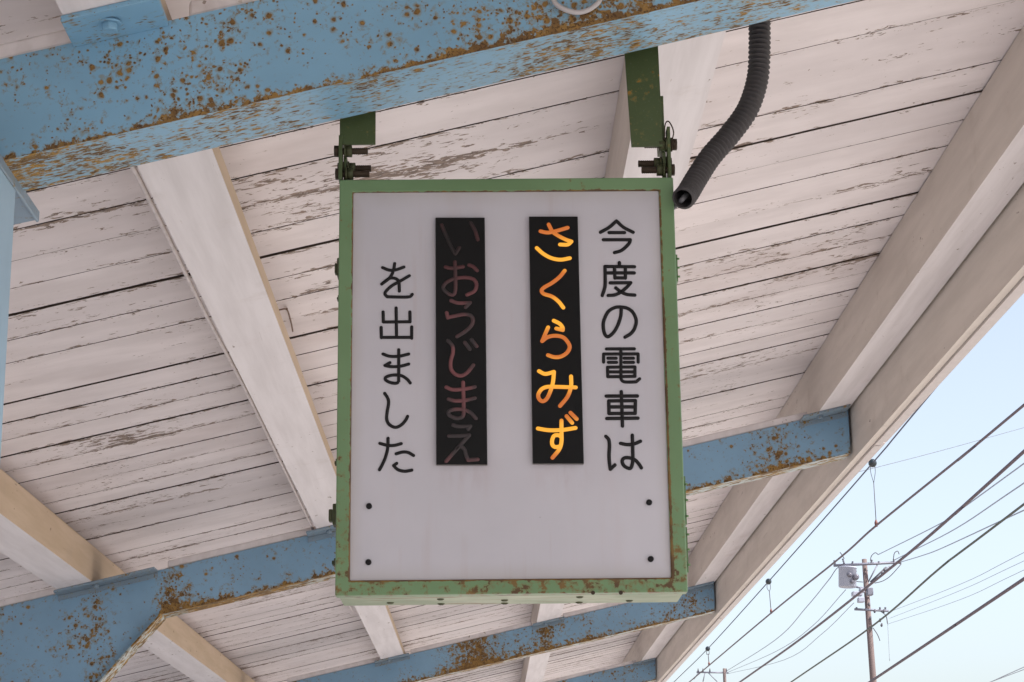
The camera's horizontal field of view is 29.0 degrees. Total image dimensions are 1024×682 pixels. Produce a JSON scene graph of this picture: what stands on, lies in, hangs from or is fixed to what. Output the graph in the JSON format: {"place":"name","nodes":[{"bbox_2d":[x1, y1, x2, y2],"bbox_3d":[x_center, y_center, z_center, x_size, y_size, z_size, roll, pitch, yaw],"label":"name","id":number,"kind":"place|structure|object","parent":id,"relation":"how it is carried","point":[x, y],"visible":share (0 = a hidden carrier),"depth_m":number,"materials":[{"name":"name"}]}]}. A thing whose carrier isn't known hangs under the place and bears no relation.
{"place":"outdoors","nodes":[
{"label":"outdoors","id":0,"kind":"place"},
{"bbox_2d":[674,391,933,681],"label":"overhead wire","id":1,"kind":"object","parent":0,"point":[912,415],"visible":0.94,"depth_m":18.47,"materials":[{"name":"metal"}]},
{"bbox_2d":[705,646,709,664],"bbox_3d":[2.821,4.534,28.444,0.068,0.278,0.070,-1,-15,-1],"label":"dropper","id":2,"kind":"object","parent":1,"relation":"hanging from","point":[706,649],"visible":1,"depth_m":28.44,"materials":[{"name":"grey metal"}]},
{"bbox_2d":[765,578,771,612],"bbox_3d":[2.897,2.873,22.263,0.067,0.398,0.068,-1,-15,-1],"label":"dropper","id":3,"kind":"object","parent":1,"relation":"hanging from","point":[767,581],"visible":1,"depth_m":22.28,"materials":[{"name":"grey metal"}]},
{"bbox_2d":[689,404,1023,681],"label":"overhead wire","id":4,"kind":"object","parent":3,"relation":"hanging from","point":[941,472],"visible":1,"depth_m":15.46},
{"bbox_2d":[868,459,877,526],"bbox_3d":[2.972,1.244,16.211,0.068,0.564,0.069,-1,-15,-1],"label":"dropper","id":5,"kind":"object","parent":1,"relation":"hanging from","point":[871,463],"visible":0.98,"depth_m":16.24,"materials":[{"name":"grey metal"}]},
{"bbox_2d":[666,293,1023,681],"label":"sky","id":6,"kind":"structure","parent":0,"point":[986,387],"materials":[{"name":"blue"}]},
{"bbox_2d":[739,449,1023,681],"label":"overhead wire","id":7,"kind":"object","parent":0,"point":[989,482],"visible":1,"depth_m":18.52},
{"bbox_2d":[791,503,1023,681],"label":"overhead wire","id":8,"kind":"object","parent":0,"point":[953,557],"visible":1,"depth_m":20.70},
{"bbox_2d":[860,428,1021,471],"bbox_3d":[11.968,0.865,36.335,0.016,9.566,37.073,-9,-17,27],"label":"overhead wire","id":9,"kind":"object","parent":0,"point":[938,451],"visible":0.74,"depth_m":22.70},
{"bbox_2d":[868,577,1023,681],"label":"overhead wire","id":10,"kind":"object","parent":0,"point":[1015,584],"visible":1,"depth_m":19.41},
{"bbox_2d":[991,667,1023,681],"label":"overhead wire","id":11,"kind":"object","parent":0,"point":[1009,674],"visible":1,"depth_m":59.93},
{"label":"platform","id":12,"kind":"structure","parent":0,"visible":0},
{"bbox_2d":[0,0,1023,681],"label":"platform canopy","id":13,"kind":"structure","parent":12,"relation":"on","point":[850,250],"depth_m":6.44,"materials":[{"name":"white paint"}]},
{"bbox_2d":[130,166,352,612],"bbox_3d":[-0.890,0.596,7.999,0.024,0.016,7.736,0,-15,-1],"label":"ceiling cable","id":14,"kind":"object","parent":13,"relation":"attached to","point":[134,170],"visible":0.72,"depth_m":5.55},
{"bbox_2d":[279,308,292,331],"bbox_3d":[-0.745,-0.074,6.544,0.031,0.024,0.280,-1,-15,-1],"label":"wire hook","id":15,"kind":"object","parent":13,"relation":"attached to","point":[289,317],"visible":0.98,"depth_m":6.49,"materials":[{"name":"white metal"}]},
{"bbox_2d":[334,111,375,183],"bbox_3d":[-0.308,-0.434,3.842,0.081,0.228,0.198,-1,-15,-1],"label":"hanger bracket","id":16,"kind":"object","parent":13,"relation":"attached to","point":[360,129],"visible":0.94,"depth_m":3.87,"materials":[{"name":"green metal"}]},
{"bbox_2d":[329,178,689,605],"bbox_3d":[-0.011,0.095,3.814,0.674,0.814,0.157,-1,-15,-1],"label":"train sign","id":17,"kind":"object","parent":16,"relation":"hanging from","point":[509,423],"visible":1,"depth_m":3.74,"materials":[{"name":"white paint"}]},
{"bbox_2d":[551,0,601,14],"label":"cable loop","id":18,"kind":"object","parent":13,"relation":"hanging from","point":[592,7],"visible":1,"depth_m":3.65,"materials":[{"name":"white plastic"}]},
{"bbox_2d":[624,46,676,177],"bbox_3d":[0.272,-0.499,3.867,0.102,0.352,0.198,-1,-15,-1],"label":"hanger bracket","id":19,"kind":"object","parent":13,"relation":"attached to","point":[646,112],"visible":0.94,"depth_m":3.90,"materials":[{"name":"green metal"}]},
{"bbox_2d":[672,20,770,209],"bbox_3d":[0.419,-0.510,3.929,0.248,0.552,0.089,4,-16,-17],"label":"flexible conduit","id":20,"kind":"object","parent":13,"relation":"attached to","point":[719,146],"visible":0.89,"depth_m":3.92,"materials":[{"name":"black plastic"}]},
{"bbox_3d":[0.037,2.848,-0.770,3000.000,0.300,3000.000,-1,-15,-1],"label":"ground","id":21,"kind":"structure","parent":0,"visible":0},
{"bbox_2d":[694,668,728,681],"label":"utility pole","id":22,"kind":"object","parent":21,"relation":"on","point":[724,672],"visible":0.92,"depth_m":138.86,"materials":[{"name":"concrete"}]},
{"bbox_2d":[727,578,829,670],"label":"overhead wire","id":23,"kind":"object","parent":22,"relation":"attached to","point":[789,627],"visible":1,"depth_m":85.77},
{"bbox_2d":[727,589,845,672],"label":"overhead wire","id":24,"kind":"object","parent":22,"relation":"attached to","point":[799,636],"visible":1,"depth_m":84.66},
{"bbox_2d":[728,603,853,673],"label":"overhead wire","id":25,"kind":"object","parent":22,"relation":"attached to","point":[807,646],"visible":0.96,"depth_m":84.89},
{"bbox_2d":[830,551,900,681],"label":"utility pole","id":26,"kind":"object","parent":21,"relation":"on","point":[848,576],"visible":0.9,"depth_m":69.76,"materials":[{"name":"concrete"}]},
{"bbox_2d":[878,463,1023,554],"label":"overhead wire","id":27,"kind":"object","parent":26,"relation":"attached to","point":[964,507],"visible":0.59,"depth_m":45.65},
{"bbox_2d":[889,570,1023,623],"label":"overhead wire","id":28,"kind":"object","parent":26,"relation":"attached to","point":[963,598],"visible":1,"depth_m":49.24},
{"bbox_2d":[891,561,1022,617],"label":"overhead wire","id":29,"kind":"object","parent":26,"relation":"attached to","point":[962,589],"visible":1,"depth_m":49.85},
{"bbox_2d":[893,552,1023,610],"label":"overhead wire","id":30,"kind":"object","parent":26,"relation":"attached to","point":[966,581],"visible":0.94,"depth_m":48.95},
{"bbox_2d":[895,483,1023,559],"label":"overhead wire","id":31,"kind":"object","parent":26,"relation":"attached to","point":[969,519],"visible":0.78,"depth_m":47.41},
{"bbox_2d":[900,510,1023,562],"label":"overhead wire","id":32,"kind":"object","parent":26,"relation":"attached to","point":[964,537],"visible":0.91,"depth_m":49.13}
]}

